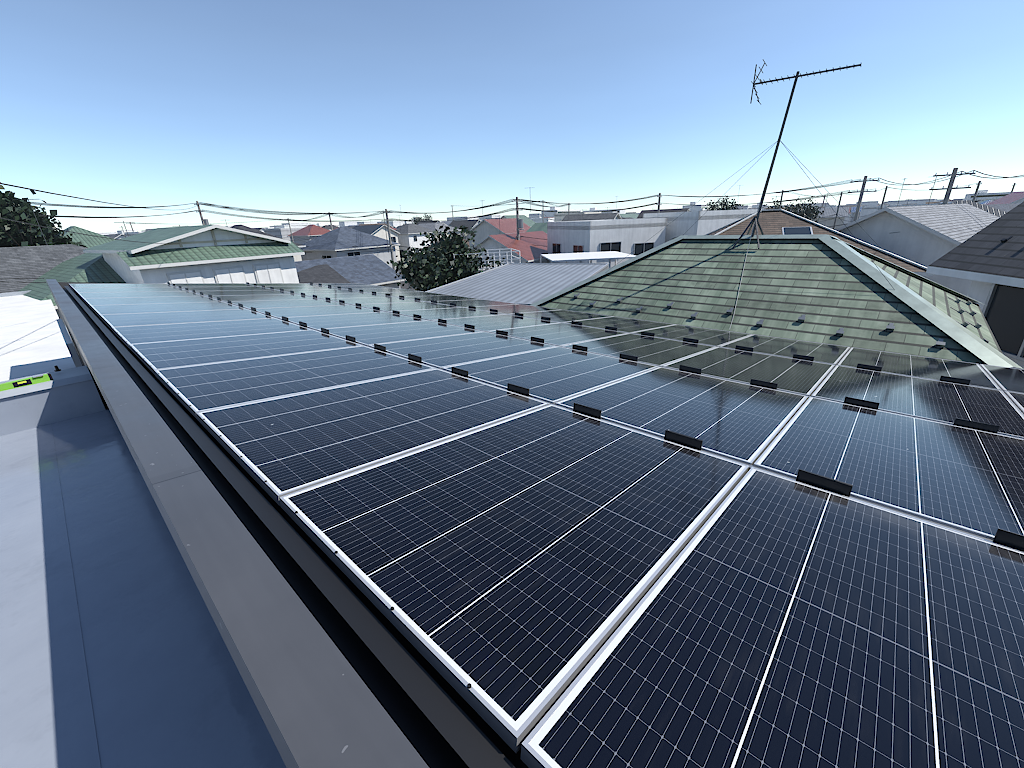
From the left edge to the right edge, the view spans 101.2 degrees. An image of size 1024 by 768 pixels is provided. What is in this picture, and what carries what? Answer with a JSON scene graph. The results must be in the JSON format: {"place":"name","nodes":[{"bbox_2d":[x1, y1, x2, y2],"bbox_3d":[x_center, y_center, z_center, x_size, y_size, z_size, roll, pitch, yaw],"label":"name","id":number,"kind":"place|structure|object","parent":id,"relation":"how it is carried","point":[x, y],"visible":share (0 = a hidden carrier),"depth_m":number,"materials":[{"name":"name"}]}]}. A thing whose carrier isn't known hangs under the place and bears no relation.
{"place":"outdoors","nodes":[
{"label":"outdoors","id":0,"kind":"place"},
{"bbox_2d":[397,260,416,289],"bbox_3d":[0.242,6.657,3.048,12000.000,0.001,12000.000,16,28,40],"label":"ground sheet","id":1,"kind":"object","parent":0,"point":[405,286],"depth_m":54.29,"materials":[{"name":"concrete"}]},
{"bbox_2d":[0,182,56,246],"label":"broadleaf tree","id":2,"kind":"object","parent":1,"relation":"on","point":[15,234],"visible":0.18,"depth_m":24.48,"materials":[{"name":"green plant"}]},
{"bbox_2d":[0,290,75,381],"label":"white wing flat roof","id":3,"kind":"structure","parent":1,"relation":"on","point":[32,342],"depth_m":10.95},
{"bbox_2d":[0,244,86,292],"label":"house roof","id":4,"kind":"structure","parent":1,"relation":"on","point":[28,262],"depth_m":22.89,"materials":[{"name":"grey tile"}]},
{"bbox_2d":[31,200,87,247],"bbox_3d":[-33.398,-8.233,31.162,6.666,9.905,7.265,16,28,40],"label":"tree","id":5,"kind":"object","parent":1,"relation":"on","point":[56,237],"visible":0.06,"depth_m":30.13,"materials":[{"name":"green plant"}]},
{"bbox_2d":[17,253,125,337],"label":"house roof","id":6,"kind":"structure","parent":1,"relation":"on","point":[90,267],"depth_m":20.46,"materials":[{"name":"green metal"}]},
{"bbox_2d":[53,282,152,409],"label":"trim","id":7,"kind":"structure","parent":1,"relation":"on","point":[75,353],"depth_m":6.08,"materials":[{"name":"grey metal"}]},
{"bbox_2d":[63,286,748,767],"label":"solar roof deck","id":8,"kind":"structure","parent":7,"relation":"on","point":[437,718],"depth_m":1.03,"materials":[{"name":"black metal"}]},
{"bbox_2d":[46,279,428,767],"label":"roof parapet","id":9,"kind":"structure","parent":8,"relation":"on","point":[317,703],"depth_m":0.85,"materials":[{"name":"metal"}]},
{"bbox_2d":[69,283,1023,767],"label":"solar panel array","id":10,"kind":"object","parent":8,"relation":"on","point":[541,583],"visible":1,"depth_m":1.41,"materials":[{"name":"blue glass"}]},
{"bbox_2d":[167,282,1023,551],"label":"panel mounting hardware","id":11,"kind":"object","parent":8,"relation":"on","point":[1009,539],"visible":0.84,"depth_m":2.56,"materials":[{"name":"grey metal"}]},
{"bbox_2d":[0,365,286,767],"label":"balcony floor and parapet","id":12,"kind":"structure","parent":1,"relation":"on","point":[114,652],"depth_m":1.71,"materials":[{"name":"grey concrete"}]},
{"bbox_2d":[0,365,60,390],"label":"green tool on parapet","id":13,"kind":"object","parent":12,"relation":"on","point":[36,379],"visible":0.99,"depth_m":3.45,"materials":[{"name":"green plastic"}]},
{"bbox_2d":[83,224,290,282],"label":"house gable wing","id":14,"kind":"structure","parent":1,"relation":"on","point":[116,262],"depth_m":19.79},
{"bbox_2d":[116,229,304,283],"bbox_3d":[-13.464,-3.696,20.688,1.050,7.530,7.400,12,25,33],"label":"house","id":15,"kind":"structure","parent":1,"relation":"on","point":[271,262],"depth_m":19.62,"materials":[{"name":"grey paint"}]},
{"bbox_2d":[297,264,350,282],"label":"roof","id":16,"kind":"structure","parent":1,"relation":"on","point":[324,273],"depth_m":29.74,"materials":[{"name":"grey tile"}]},
{"bbox_2d":[295,254,406,287],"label":"house roof","id":17,"kind":"structure","parent":1,"relation":"on","point":[371,269],"depth_m":32.43,"materials":[{"name":"grey tile"}]},
{"bbox_2d":[403,213,431,224],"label":"distant tree","id":18,"kind":"object","parent":1,"relation":"on","point":[420,219],"visible":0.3,"depth_m":181.72,"materials":[{"name":"green plant"}]},
{"bbox_2d":[387,225,504,291],"bbox_3d":[-3.316,-6.084,26.275,7.738,7.214,8.260,16,28,40],"label":"broadleaf tree","id":19,"kind":"object","parent":1,"relation":"on","point":[426,268],"visible":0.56,"depth_m":24.65,"materials":[{"name":"green plant"}]},
{"bbox_2d":[469,231,547,264],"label":"red tile house","id":20,"kind":"structure","parent":1,"relation":"on","point":[528,250],"depth_m":38.54,"materials":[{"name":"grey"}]},
{"bbox_2d":[425,263,608,304],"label":"metal roof","id":21,"kind":"structure","parent":1,"relation":"on","point":[524,283],"depth_m":17.86,"materials":[{"name":"grey metal"}]},
{"bbox_2d":[61,191,1023,287],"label":"town houses","id":22,"kind":"structure","parent":1,"relation":"on","point":[326,243],"depth_m":68.10,"materials":[{"name":"grey stone"}]},
{"bbox_2d":[453,248,635,272],"bbox_3d":[1.873,-6.211,28.351,11.764,5.525,5.200,-3,21,-3],"label":"balcony railing","id":23,"kind":"object","parent":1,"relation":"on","point":[584,256],"visible":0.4,"depth_m":26.74,"materials":[{"name":"white metal"}]},
{"bbox_2d":[98,199,993,239],"bbox_3d":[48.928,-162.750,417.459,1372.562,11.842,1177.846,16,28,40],"label":"town houses","id":24,"kind":"structure","parent":1,"relation":"on","point":[866,208],"depth_m":157.41,"materials":[{"name":"grey"}]},
{"bbox_2d":[13,176,997,252],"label":"distant rooftop antennas","id":25,"kind":"object","parent":24,"relation":"on","point":[404,223],"visible":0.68,"depth_m":37.10,"materials":[{"name":"grey metal"}]},
{"bbox_2d":[141,198,964,231],"bbox_3d":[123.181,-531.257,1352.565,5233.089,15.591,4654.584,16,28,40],"label":"distant skyline blocks","id":26,"kind":"structure","parent":1,"relation":"on","point":[827,204],"depth_m":721.07,"materials":[{"name":"grey concrete"}]},
{"bbox_2d":[127,168,1015,269],"bbox_3d":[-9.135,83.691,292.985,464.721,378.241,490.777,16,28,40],"label":"utility poles","id":27,"kind":"object","parent":1,"relation":"on","point":[949,188],"visible":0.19,"depth_m":39.35,"materials":[{"name":"concrete"}]},
{"bbox_2d":[0,170,1023,282],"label":"overhead wires","id":28,"kind":"object","parent":27,"relation":"attached to","point":[297,213],"visible":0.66,"depth_m":39.51,"materials":[{"name":"black"}]},
{"bbox_2d":[317,190,1022,226],"bbox_3d":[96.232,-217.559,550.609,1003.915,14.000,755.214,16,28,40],"label":"white apartment blocks","id":29,"kind":"structure","parent":1,"relation":"on","point":[982,195],"depth_m":258.14,"materials":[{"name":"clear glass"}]},
{"bbox_2d":[704,197,732,210],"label":"distant tree","id":30,"kind":"object","parent":1,"relation":"on","point":[711,208],"visible":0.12,"depth_m":99.77,"materials":[{"name":"green plant"}]},
{"bbox_2d":[717,197,743,209],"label":"distant tree","id":31,"kind":"object","parent":1,"relation":"on","point":[727,207],"visible":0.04,"depth_m":58.86,"materials":[{"name":"green plant"}]},
{"bbox_2d":[537,238,1002,364],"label":"tiled roof","id":32,"kind":"structure","parent":1,"relation":"on","point":[823,287],"depth_m":6.33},
{"bbox_2d":[598,60,894,329],"bbox_3d":[3.744,-3.041,6.754,4.440,3.765,3.242,16,28,40],"label":"television antenna","id":33,"kind":"object","parent":32,"relation":"on","point":[754,220],"visible":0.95,"depth_m":6.67,"materials":[{"name":"grey metal"}]},
{"bbox_2d":[531,234,1022,368],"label":"green roof flashings","id":34,"kind":"object","parent":32,"relation":"on","point":[977,346],"visible":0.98,"depth_m":5.68,"materials":[{"name":"metal"}]},
{"bbox_2d":[762,196,823,221],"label":"distant tree","id":35,"kind":"object","parent":1,"relation":"on","point":[808,212],"visible":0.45,"depth_m":73.32,"materials":[{"name":"green plant"}]},
{"bbox_2d":[706,209,932,275],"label":"house roof","id":36,"kind":"structure","parent":1,"relation":"on","point":[772,222],"depth_m":18.97,"materials":[{"name":"stone"}]},
{"bbox_2d":[781,227,812,234],"bbox_3d":[12.244,-6.494,18.064,1.100,0.452,0.758,7,23,22],"label":"skylight","id":37,"kind":"object","parent":36,"relation":"on","point":[796,230],"visible":0.57,"depth_m":18.05,"materials":[{"name":"grey"}]},
{"bbox_2d":[835,203,999,295],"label":"house","id":38,"kind":"structure","parent":1,"relation":"on","point":[926,235],"depth_m":17.57,"materials":[{"name":"grey"}]},
{"bbox_2d":[926,202,1023,368],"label":"house","id":39,"kind":"structure","parent":1,"relation":"on","point":[988,260],"depth_m":7.81,"materials":[{"name":"grey tile"}]},
{"bbox_2d":[0,0,1023,232],"label":"sky","id":40,"kind":"structure","parent":0,"point":[349,107],"materials":[{"name":"blue"}]},
{"bbox_2d":[547,218,666,268],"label":"white cube house","id":41,"kind":"structure","parent":0,"point":[627,236],"depth_m":33.77,"materials":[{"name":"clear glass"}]},
{"bbox_2d":[643,209,761,241],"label":"white cube house","id":42,"kind":"structure","parent":0,"point":[696,223],"depth_m":33.02,"materials":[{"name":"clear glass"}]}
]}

